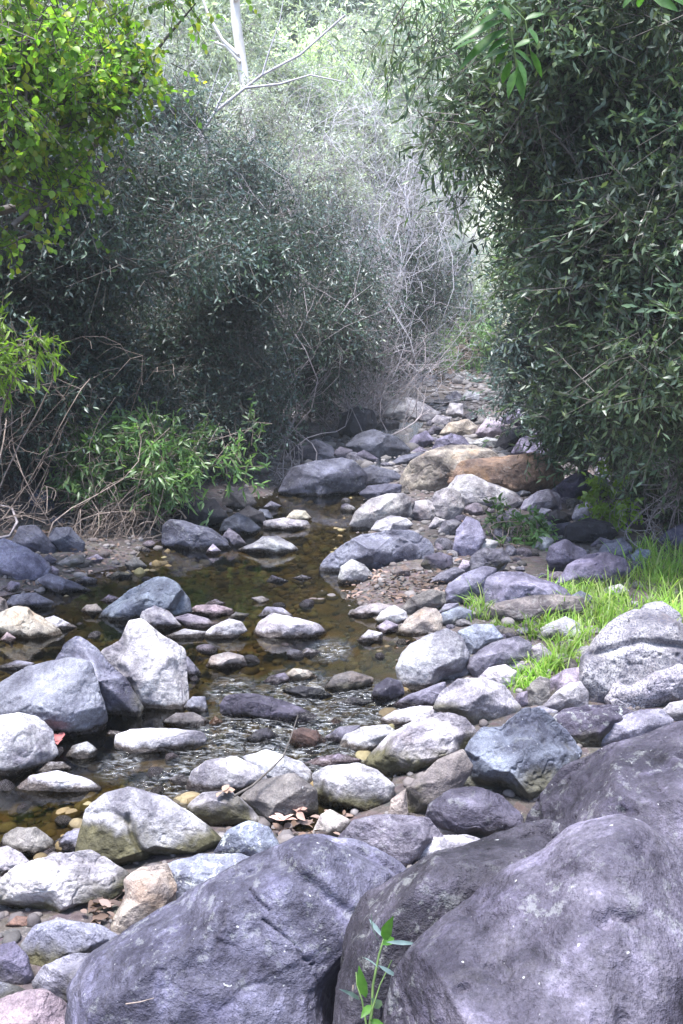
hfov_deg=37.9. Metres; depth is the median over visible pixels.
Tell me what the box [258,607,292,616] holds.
rock
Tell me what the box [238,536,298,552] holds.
rock
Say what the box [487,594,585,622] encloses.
boulder
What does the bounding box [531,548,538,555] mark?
cobble
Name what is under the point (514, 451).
rock
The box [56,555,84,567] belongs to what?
rock
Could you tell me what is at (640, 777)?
boulder
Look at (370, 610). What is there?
rock
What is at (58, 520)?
cobble
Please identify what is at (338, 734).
rock
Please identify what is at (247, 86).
leaning branch
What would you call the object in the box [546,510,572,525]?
rock
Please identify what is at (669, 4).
overhanging branch
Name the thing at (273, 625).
rock
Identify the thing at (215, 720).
stone
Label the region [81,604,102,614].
stone
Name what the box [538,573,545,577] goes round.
cobble
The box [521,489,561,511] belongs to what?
rock
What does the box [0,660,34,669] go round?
rock
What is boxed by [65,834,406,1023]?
boulder
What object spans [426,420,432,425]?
cobble
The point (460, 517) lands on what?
cobble
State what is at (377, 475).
rock
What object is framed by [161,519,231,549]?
rock
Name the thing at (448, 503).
rock
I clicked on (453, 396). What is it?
stone
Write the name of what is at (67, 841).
rock
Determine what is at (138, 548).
cobble
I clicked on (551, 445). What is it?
bay tree
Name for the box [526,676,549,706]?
rock
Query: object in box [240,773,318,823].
boulder
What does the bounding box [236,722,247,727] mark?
stone
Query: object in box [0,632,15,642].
stone
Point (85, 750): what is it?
rock
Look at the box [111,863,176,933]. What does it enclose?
rock
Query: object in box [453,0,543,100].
overhanging branch
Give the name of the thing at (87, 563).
cobble
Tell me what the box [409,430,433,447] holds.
rock
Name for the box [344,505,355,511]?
cobble
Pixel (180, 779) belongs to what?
rock
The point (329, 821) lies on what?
rock
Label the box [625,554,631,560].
cobble
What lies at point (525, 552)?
cobble
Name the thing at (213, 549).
stone
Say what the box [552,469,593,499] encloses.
rock
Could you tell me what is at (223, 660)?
rock
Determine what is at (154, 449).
streamside shrub
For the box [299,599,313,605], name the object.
cobble
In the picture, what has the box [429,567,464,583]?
rock
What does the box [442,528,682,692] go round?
grass
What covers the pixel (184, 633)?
rock
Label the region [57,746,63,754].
cobble
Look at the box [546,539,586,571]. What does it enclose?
rock
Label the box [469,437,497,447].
rock
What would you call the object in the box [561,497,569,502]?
cobble
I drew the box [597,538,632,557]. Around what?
rock
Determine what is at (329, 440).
gravel
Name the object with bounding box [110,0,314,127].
slope tree
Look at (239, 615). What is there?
stone
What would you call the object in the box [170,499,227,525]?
rock
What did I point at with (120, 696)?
boulder
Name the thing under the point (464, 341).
brushy shrub
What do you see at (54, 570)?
stone
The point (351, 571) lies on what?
rock
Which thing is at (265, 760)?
rock
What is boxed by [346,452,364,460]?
cobble
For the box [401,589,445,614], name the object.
rock
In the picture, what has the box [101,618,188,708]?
boulder
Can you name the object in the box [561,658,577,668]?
cobble
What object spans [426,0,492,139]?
slope tree
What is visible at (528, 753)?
boulder
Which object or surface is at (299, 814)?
fallen leaf
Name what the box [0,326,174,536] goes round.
dead brush
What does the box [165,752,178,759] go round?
cobble
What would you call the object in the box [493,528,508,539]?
cobble
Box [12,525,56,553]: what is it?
rock
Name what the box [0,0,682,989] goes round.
ground
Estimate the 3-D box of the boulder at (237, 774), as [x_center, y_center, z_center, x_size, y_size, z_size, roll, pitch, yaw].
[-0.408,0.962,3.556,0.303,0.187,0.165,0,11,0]
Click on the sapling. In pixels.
(601, 508)
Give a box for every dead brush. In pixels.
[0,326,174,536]
[607,444,682,547]
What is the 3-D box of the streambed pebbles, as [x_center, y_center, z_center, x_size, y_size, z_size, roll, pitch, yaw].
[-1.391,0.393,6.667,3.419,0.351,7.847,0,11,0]
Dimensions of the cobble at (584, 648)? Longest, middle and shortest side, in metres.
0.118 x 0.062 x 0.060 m
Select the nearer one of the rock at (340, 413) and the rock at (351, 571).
the rock at (351, 571)
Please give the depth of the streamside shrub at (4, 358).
6.15 m
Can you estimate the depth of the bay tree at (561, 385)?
7.99 m
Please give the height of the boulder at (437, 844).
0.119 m
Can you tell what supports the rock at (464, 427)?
on the ground at (536, 564)
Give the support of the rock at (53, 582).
on the ground at (536, 564)
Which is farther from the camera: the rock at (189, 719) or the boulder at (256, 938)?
the rock at (189, 719)
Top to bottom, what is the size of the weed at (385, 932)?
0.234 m
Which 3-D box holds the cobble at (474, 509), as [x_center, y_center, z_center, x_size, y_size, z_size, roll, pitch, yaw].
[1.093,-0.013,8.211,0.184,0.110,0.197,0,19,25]
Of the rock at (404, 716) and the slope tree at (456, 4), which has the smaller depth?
the rock at (404, 716)
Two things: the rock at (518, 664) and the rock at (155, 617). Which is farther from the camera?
the rock at (155, 617)
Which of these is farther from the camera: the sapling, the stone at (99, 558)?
the sapling
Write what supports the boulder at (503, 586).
on the ground at (536, 564)
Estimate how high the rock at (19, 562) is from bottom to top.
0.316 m
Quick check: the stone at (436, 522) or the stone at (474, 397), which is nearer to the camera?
the stone at (436, 522)
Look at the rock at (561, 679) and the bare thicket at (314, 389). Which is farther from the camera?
the bare thicket at (314, 389)
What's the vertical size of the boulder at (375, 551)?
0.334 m
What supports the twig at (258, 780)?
on the boulder at (284, 794)
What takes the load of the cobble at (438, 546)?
on the ground at (536, 564)
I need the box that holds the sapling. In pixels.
[577,456,644,532]
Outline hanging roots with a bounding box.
[267,422,316,485]
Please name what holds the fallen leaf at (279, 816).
on the ground at (536, 564)
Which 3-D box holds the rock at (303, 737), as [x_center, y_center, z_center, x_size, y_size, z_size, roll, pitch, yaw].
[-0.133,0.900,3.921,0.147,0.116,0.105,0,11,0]
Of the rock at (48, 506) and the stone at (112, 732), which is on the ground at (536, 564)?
the rock at (48, 506)
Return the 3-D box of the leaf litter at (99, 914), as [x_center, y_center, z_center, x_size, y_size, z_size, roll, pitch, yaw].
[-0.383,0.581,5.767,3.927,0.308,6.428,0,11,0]
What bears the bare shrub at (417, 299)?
on the ground at (536, 564)
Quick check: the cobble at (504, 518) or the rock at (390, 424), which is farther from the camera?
the rock at (390, 424)
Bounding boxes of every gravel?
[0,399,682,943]
[230,353,577,480]
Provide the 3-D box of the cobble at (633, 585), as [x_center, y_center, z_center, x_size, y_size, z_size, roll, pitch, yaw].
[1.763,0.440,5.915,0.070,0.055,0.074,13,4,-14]
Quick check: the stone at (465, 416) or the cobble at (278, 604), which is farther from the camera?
the stone at (465, 416)
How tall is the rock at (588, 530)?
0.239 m
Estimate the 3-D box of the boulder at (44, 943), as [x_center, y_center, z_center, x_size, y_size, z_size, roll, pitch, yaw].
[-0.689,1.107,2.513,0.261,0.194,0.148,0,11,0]
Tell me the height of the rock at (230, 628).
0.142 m
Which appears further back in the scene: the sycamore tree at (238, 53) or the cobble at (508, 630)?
the sycamore tree at (238, 53)
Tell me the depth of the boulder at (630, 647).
4.13 m
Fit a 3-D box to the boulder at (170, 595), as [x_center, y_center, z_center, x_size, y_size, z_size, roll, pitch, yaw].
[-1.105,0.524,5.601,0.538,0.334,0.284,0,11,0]
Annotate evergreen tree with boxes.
[83,38,409,385]
[212,60,400,401]
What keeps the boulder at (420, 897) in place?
on the ground at (536, 564)
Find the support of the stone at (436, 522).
on the ground at (536, 564)
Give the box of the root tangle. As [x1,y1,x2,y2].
[54,450,195,541]
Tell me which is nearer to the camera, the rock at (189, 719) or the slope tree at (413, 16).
the rock at (189, 719)
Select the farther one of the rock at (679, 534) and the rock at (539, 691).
the rock at (679, 534)
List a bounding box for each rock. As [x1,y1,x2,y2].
[0,538,51,580]
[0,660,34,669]
[0,827,55,854]
[0,846,28,875]
[0,941,33,984]
[0,982,24,998]
[5,916,27,926]
[6,592,53,608]
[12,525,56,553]
[28,489,54,511]
[36,761,70,772]
[38,573,89,592]
[45,616,76,629]
[48,527,84,551]
[54,829,79,850]
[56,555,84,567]
[66,742,96,758]
[107,571,132,577]
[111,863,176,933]
[140,605,181,628]
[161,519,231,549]
[163,712,208,726]
[165,629,205,638]
[168,773,188,785]
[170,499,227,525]
[175,613,214,627]
[184,696,207,711]
[191,604,233,616]
[204,618,246,638]
[206,652,246,668]
[213,821,278,856]
[219,512,260,534]
[221,486,256,508]
[222,528,246,545]
[238,506,265,523]
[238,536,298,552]
[243,749,312,782]
[246,727,278,742]
[254,613,325,637]
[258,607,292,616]
[263,518,310,529]
[263,673,290,684]
[282,422,325,442]
[282,686,332,698]
[286,510,311,520]
[286,668,316,680]
[289,727,325,747]
[292,439,335,460]
[304,753,361,765]
[312,399,341,419]
[312,809,350,836]
[324,671,373,691]
[324,725,359,742]
[337,406,376,436]
[337,559,372,583]
[340,724,394,750]
[341,697,373,705]
[345,429,410,455]
[349,493,414,529]
[350,603,391,617]
[356,450,377,460]
[357,630,382,641]
[359,483,401,499]
[363,465,400,485]
[371,515,412,531]
[371,677,404,702]
[374,419,399,429]
[375,605,407,623]
[380,706,437,725]
[381,397,440,421]
[392,452,423,464]
[393,682,445,708]
[395,628,469,689]
[396,607,442,636]
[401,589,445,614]
[406,749,472,812]
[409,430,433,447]
[411,500,434,520]
[421,552,452,569]
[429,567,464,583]
[430,486,464,519]
[431,433,469,449]
[438,519,460,534]
[440,419,477,435]
[441,606,472,625]
[445,566,496,603]
[452,516,485,555]
[457,624,503,653]
[467,547,510,571]
[467,636,531,677]
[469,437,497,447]
[475,418,504,437]
[478,664,517,685]
[481,539,498,548]
[494,426,529,449]
[499,410,526,426]
[508,661,535,672]
[511,431,565,459]
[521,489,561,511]
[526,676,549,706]
[529,643,551,663]
[537,617,583,640]
[537,706,557,713]
[542,681,588,711]
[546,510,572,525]
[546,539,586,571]
[550,667,578,695]
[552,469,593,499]
[556,552,630,587]
[564,518,617,543]
[571,591,596,607]
[572,501,598,520]
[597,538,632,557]
[598,584,628,598]
[640,601,681,621]
[658,523,682,545]
[662,700,682,720]
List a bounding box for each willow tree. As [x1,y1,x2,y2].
[8,0,314,315]
[156,0,445,271]
[347,124,489,351]
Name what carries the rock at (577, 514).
on the ground at (536, 564)
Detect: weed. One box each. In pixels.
[340,915,412,1023]
[481,492,561,551]
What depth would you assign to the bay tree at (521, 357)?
10.88 m
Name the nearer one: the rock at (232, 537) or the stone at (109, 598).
the stone at (109, 598)
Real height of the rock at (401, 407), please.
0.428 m
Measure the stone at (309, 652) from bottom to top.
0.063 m
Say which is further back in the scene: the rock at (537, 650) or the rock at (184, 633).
the rock at (184, 633)
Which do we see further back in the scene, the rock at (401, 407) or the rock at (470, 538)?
the rock at (401, 407)
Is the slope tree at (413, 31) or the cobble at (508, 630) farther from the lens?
the slope tree at (413, 31)
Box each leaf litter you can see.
[0,339,673,537]
[21,508,522,923]
[362,357,464,383]
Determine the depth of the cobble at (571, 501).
8.59 m
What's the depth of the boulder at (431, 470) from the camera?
9.17 m
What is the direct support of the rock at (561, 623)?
on the ground at (536, 564)
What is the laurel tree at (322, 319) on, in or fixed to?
on the ground at (536, 564)
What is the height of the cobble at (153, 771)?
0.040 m
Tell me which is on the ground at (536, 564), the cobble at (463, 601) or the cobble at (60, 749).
the cobble at (463, 601)
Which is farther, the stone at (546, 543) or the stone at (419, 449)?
the stone at (419, 449)
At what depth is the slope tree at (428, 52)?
38.49 m
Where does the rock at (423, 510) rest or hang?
on the ground at (536, 564)
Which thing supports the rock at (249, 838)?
on the ground at (536, 564)
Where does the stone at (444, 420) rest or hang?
on the ground at (536, 564)
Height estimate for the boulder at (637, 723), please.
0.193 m
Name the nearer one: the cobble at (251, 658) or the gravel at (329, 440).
the cobble at (251, 658)
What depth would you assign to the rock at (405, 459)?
10.77 m
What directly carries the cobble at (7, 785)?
in the water at (234, 578)
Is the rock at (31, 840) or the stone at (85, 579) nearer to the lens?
the rock at (31, 840)
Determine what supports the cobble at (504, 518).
on the ground at (536, 564)
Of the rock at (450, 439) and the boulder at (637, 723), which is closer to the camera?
the boulder at (637, 723)
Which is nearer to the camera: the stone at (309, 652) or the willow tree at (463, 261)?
the stone at (309, 652)
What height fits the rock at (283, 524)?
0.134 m
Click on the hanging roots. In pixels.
(292, 462)
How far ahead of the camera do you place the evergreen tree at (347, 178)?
14.02 m
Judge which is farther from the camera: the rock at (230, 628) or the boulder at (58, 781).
the rock at (230, 628)
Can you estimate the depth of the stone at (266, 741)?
3.88 m
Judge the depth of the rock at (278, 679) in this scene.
4.55 m
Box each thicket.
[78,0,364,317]
[154,101,393,461]
[206,0,508,409]
[253,113,491,425]
[297,280,496,434]
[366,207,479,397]
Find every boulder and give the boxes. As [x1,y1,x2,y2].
[0,606,61,638]
[0,657,107,735]
[0,712,57,775]
[0,850,129,912]
[0,988,66,1023]
[17,770,100,791]
[19,919,117,966]
[31,953,89,1002]
[55,636,144,716]
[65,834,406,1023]
[75,787,220,865]
[98,576,191,620]
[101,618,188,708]
[114,728,206,753]
[168,853,248,899]
[186,756,266,791]
[187,790,259,826]
[219,693,316,722]
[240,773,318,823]
[278,457,367,495]
[312,763,394,810]
[319,530,434,571]
[332,819,566,1023]
[338,814,442,865]
[364,712,475,776]
[381,814,682,1023]
[399,444,498,491]
[421,834,479,856]
[425,786,524,836]
[432,678,521,724]
[447,452,564,495]
[449,474,523,508]
[463,707,581,800]
[482,571,570,603]
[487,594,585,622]
[525,721,682,850]
[552,704,634,746]
[579,609,682,702]
[601,709,673,745]
[604,664,682,708]
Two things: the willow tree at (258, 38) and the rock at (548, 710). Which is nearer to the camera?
the rock at (548, 710)
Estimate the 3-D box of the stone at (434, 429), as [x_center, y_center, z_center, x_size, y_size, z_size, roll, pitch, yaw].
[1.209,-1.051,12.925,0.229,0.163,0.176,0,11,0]
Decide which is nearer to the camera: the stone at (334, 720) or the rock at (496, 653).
the stone at (334, 720)
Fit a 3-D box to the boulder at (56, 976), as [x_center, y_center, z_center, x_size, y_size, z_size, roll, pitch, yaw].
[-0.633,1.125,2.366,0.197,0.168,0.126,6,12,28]
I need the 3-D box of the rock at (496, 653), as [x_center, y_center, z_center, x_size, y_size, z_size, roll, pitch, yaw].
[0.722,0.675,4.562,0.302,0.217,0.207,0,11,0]
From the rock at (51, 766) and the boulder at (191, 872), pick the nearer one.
the boulder at (191, 872)
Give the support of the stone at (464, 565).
on the ground at (536, 564)
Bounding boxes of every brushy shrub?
[370,302,516,376]
[388,261,508,352]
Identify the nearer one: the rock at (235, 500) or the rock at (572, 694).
the rock at (572, 694)
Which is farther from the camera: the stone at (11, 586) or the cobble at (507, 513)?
the cobble at (507, 513)
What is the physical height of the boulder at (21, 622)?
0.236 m
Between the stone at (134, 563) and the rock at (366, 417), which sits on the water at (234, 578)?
the stone at (134, 563)
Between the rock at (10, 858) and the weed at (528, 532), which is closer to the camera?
the rock at (10, 858)
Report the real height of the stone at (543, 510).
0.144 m
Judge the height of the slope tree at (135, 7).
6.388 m
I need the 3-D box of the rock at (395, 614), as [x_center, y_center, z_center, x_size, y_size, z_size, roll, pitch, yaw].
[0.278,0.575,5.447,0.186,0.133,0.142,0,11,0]
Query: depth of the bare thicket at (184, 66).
14.54 m
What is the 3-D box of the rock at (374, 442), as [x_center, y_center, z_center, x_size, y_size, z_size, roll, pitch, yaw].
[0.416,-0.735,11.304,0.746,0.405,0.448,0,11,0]
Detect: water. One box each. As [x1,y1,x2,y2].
[0,485,419,860]
[358,422,423,468]
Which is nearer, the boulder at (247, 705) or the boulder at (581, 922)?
the boulder at (581, 922)
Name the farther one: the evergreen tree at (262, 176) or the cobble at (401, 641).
the evergreen tree at (262, 176)
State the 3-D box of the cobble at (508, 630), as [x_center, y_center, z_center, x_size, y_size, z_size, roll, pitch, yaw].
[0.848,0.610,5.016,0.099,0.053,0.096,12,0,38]
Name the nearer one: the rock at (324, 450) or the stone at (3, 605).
the stone at (3, 605)
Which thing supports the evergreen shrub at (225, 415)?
on the ground at (536, 564)
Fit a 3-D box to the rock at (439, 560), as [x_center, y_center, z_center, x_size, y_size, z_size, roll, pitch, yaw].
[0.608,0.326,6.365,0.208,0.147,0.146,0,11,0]
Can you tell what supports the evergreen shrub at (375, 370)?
on the ground at (536, 564)
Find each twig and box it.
[126,998,153,1004]
[233,715,297,796]
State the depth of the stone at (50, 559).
6.53 m
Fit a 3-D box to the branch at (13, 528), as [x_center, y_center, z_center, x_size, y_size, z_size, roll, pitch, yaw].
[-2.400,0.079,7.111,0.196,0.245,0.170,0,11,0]
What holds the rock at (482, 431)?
on the ground at (536, 564)
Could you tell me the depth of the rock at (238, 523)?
7.71 m
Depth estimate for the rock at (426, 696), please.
4.24 m
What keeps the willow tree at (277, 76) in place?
on the ground at (536, 564)
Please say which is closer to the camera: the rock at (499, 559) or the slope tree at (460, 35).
the rock at (499, 559)
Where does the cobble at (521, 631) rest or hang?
on the ground at (536, 564)
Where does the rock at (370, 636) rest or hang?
in the water at (234, 578)
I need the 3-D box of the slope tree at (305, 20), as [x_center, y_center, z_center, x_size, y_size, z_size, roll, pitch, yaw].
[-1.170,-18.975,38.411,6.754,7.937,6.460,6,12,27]
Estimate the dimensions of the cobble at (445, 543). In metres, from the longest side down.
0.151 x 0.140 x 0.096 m
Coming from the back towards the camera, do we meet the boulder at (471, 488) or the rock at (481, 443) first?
the rock at (481, 443)
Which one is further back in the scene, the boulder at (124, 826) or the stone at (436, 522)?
the stone at (436, 522)
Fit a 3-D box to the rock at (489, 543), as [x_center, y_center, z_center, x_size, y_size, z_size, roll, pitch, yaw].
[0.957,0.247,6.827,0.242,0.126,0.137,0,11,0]
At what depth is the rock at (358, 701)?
4.29 m
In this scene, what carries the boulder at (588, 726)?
on the ground at (536, 564)
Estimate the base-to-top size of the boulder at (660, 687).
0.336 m
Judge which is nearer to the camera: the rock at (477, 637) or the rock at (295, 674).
the rock at (295, 674)
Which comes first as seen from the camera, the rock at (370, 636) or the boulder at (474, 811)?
the boulder at (474, 811)
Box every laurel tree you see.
[0,0,279,478]
[20,97,358,436]
[156,184,416,452]
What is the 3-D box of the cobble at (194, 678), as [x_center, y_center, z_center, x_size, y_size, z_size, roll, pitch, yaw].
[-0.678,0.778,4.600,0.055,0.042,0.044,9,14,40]
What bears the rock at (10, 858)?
on the ground at (536, 564)
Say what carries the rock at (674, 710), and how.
on the ground at (536, 564)
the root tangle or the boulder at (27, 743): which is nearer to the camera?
the boulder at (27, 743)
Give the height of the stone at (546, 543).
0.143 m
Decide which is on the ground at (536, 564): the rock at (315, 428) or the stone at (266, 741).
the rock at (315, 428)
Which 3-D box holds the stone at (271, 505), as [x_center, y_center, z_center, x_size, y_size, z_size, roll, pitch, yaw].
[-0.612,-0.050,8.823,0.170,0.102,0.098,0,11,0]
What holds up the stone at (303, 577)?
on the water at (234, 578)
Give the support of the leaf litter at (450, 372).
on the ground at (536, 564)
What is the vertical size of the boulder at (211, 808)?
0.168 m
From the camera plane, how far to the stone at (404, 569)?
6.15 m
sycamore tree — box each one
[0,0,260,278]
[202,0,256,214]
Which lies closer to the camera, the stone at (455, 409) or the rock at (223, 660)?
the rock at (223, 660)
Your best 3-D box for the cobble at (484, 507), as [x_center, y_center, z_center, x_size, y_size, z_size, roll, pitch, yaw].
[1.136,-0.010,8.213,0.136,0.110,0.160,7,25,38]
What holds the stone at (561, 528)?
on the ground at (536, 564)
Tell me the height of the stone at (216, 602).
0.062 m
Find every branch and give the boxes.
[0,505,17,538]
[125,0,345,307]
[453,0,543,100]
[623,0,682,10]
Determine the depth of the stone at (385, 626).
5.29 m
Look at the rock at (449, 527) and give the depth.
7.34 m
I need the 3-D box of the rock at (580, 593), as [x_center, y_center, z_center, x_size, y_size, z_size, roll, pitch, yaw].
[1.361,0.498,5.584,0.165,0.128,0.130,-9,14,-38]
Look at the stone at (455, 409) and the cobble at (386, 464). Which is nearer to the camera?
the cobble at (386, 464)
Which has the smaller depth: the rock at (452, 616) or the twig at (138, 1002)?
the twig at (138, 1002)
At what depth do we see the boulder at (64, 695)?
3.94 m
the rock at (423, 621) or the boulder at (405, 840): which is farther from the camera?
the rock at (423, 621)
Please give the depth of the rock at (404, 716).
4.08 m
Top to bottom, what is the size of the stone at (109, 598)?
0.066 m
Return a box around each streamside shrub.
[0,291,76,487]
[38,393,271,531]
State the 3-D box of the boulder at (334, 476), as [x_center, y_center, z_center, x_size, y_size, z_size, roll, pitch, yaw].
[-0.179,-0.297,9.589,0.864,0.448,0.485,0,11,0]
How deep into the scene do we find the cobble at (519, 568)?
6.34 m
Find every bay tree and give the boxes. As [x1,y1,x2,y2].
[332,0,666,320]
[401,0,682,518]
[456,0,681,450]
[459,169,576,436]
[482,355,682,529]
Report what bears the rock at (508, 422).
on the ground at (536, 564)
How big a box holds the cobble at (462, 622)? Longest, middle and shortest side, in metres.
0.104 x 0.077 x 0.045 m
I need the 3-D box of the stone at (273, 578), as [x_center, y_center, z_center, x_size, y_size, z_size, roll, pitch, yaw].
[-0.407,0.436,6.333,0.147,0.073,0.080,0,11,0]
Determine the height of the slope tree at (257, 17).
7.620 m
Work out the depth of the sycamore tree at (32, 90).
5.15 m
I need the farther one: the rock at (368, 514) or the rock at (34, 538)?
the rock at (368, 514)
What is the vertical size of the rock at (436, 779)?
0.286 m
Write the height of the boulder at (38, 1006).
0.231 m
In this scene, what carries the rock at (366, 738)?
on the ground at (536, 564)
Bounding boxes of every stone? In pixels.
[0,597,7,611]
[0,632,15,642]
[3,581,19,591]
[44,554,56,564]
[50,566,58,575]
[74,576,96,583]
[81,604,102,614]
[86,554,103,562]
[100,595,118,601]
[107,730,120,733]
[125,556,146,569]
[186,656,200,677]
[205,599,225,604]
[206,544,220,553]
[209,716,222,724]
[212,734,225,738]
[228,612,248,617]
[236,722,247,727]
[251,596,268,602]
[258,739,271,744]
[259,509,273,519]
[263,501,281,508]
[267,575,288,582]
[293,575,311,579]
[303,648,320,655]
[331,718,342,723]
[334,447,352,457]
[376,620,397,632]
[388,789,407,814]
[393,564,409,576]
[411,446,425,452]
[428,425,442,434]
[428,517,444,528]
[431,415,451,425]
[439,603,458,612]
[440,391,462,405]
[446,403,462,416]
[458,560,469,571]
[461,411,477,421]
[463,391,479,400]
[515,691,527,706]
[516,490,530,496]
[535,534,553,549]
[537,508,551,517]
[552,522,570,535]
[590,537,608,546]
[631,548,651,560]
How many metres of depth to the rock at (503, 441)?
11.64 m
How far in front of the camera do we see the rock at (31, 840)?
3.09 m
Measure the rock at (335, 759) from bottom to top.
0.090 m
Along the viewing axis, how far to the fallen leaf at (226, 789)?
3.24 m
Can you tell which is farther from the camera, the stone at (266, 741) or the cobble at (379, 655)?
the cobble at (379, 655)
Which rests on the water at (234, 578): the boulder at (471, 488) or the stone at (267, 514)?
the stone at (267, 514)
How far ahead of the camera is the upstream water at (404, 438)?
12.59 m
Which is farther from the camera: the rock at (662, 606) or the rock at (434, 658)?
the rock at (662, 606)
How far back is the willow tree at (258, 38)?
16.77 m
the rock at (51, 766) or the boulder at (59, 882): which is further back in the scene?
the rock at (51, 766)
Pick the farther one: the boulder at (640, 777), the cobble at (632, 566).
the cobble at (632, 566)
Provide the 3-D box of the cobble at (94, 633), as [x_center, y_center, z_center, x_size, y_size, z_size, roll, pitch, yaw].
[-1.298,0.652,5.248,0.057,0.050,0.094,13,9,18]
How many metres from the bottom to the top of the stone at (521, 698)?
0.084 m
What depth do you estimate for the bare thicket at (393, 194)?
14.98 m
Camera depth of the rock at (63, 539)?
6.80 m
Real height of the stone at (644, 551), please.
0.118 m
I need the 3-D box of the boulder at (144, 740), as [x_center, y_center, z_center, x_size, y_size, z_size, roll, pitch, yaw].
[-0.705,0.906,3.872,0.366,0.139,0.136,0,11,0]
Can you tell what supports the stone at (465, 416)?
on the ground at (536, 564)
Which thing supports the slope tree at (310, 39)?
on the ground at (536, 564)
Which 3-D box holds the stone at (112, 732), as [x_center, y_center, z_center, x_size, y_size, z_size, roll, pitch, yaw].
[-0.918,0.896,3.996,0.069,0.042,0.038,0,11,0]
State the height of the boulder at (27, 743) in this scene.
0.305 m
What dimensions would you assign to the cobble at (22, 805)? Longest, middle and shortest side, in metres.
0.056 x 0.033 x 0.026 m
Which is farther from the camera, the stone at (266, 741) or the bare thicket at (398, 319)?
the bare thicket at (398, 319)
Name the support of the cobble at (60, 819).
on the ground at (536, 564)
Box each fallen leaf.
[54,732,64,744]
[216,785,234,796]
[270,813,296,820]
[293,807,306,820]
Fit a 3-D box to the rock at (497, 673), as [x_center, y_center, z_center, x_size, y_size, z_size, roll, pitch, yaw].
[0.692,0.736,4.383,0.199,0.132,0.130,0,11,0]
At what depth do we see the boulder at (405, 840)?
2.90 m
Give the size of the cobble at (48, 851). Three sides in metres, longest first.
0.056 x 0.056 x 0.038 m
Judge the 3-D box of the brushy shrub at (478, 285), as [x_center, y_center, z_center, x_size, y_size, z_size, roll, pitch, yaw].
[2.747,-4.816,24.402,3.864,2.735,1.925,-6,12,-27]
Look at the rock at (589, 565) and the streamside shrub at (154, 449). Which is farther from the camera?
the streamside shrub at (154, 449)
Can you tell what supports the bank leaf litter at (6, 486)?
on the ground at (536, 564)
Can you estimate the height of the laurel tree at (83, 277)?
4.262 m
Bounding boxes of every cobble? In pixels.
[0,779,14,790]
[17,803,27,808]
[28,509,44,515]
[42,848,54,854]
[49,516,65,522]
[55,815,71,823]
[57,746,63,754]
[77,559,92,567]
[88,631,100,636]
[134,546,141,551]
[141,577,150,581]
[142,541,154,547]
[147,767,163,776]
[150,786,163,793]
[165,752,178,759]
[190,675,198,680]
[196,644,216,653]
[244,654,259,661]
[272,602,285,606]
[287,649,303,658]
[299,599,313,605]
[340,503,349,510]
[341,498,349,501]
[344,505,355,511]
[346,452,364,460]
[375,652,384,657]
[381,462,392,466]
[396,639,409,643]
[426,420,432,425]
[434,537,453,549]
[435,543,442,549]
[446,550,457,556]
[453,560,459,565]
[455,514,465,522]
[455,619,471,626]
[462,596,480,607]
[463,503,482,514]
[478,504,487,514]
[493,517,509,524]
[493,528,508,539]
[499,627,519,635]
[503,510,516,516]
[505,547,516,555]
[505,632,514,638]
[515,566,524,570]
[516,547,531,556]
[516,627,527,634]
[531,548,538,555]
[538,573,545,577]
[549,571,562,580]
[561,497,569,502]
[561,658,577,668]
[566,498,578,505]
[577,646,588,654]
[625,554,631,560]
[631,561,647,569]
[632,581,643,588]
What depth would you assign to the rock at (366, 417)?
12.62 m
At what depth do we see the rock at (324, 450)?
10.93 m
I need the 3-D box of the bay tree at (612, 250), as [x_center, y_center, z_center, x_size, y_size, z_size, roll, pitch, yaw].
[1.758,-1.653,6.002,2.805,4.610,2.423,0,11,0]
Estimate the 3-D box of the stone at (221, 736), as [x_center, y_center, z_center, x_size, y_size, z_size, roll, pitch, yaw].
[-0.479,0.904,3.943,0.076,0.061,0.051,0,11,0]
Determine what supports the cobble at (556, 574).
on the ground at (536, 564)
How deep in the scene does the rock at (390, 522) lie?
7.54 m
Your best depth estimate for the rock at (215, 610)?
5.59 m
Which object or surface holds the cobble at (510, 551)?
on the ground at (536, 564)
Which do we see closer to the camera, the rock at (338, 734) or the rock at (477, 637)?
the rock at (338, 734)
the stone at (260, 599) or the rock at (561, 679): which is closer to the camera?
the rock at (561, 679)
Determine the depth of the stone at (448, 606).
5.43 m
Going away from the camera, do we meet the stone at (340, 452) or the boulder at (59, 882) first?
the boulder at (59, 882)
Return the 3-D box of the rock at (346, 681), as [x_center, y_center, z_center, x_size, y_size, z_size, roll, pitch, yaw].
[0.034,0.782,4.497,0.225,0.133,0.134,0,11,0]
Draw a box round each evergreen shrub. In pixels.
[0,344,307,505]
[279,320,411,424]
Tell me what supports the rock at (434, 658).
on the ground at (536, 564)
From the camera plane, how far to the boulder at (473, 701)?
4.01 m
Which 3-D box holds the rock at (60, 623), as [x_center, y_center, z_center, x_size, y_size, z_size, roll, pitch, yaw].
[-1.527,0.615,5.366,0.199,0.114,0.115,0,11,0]
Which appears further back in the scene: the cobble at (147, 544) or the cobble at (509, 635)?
the cobble at (147, 544)
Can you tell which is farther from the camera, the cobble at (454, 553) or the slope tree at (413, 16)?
the slope tree at (413, 16)
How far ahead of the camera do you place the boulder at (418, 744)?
3.60 m
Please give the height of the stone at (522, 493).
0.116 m
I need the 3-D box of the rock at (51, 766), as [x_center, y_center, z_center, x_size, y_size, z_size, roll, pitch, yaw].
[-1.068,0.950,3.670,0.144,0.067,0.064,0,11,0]
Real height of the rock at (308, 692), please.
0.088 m
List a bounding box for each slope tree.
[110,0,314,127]
[126,0,218,60]
[144,0,249,140]
[222,0,289,44]
[232,0,373,78]
[245,0,439,96]
[247,0,411,250]
[278,0,443,67]
[327,0,472,186]
[365,1,460,136]
[391,0,495,132]
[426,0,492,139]
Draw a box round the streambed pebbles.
[33,497,407,859]

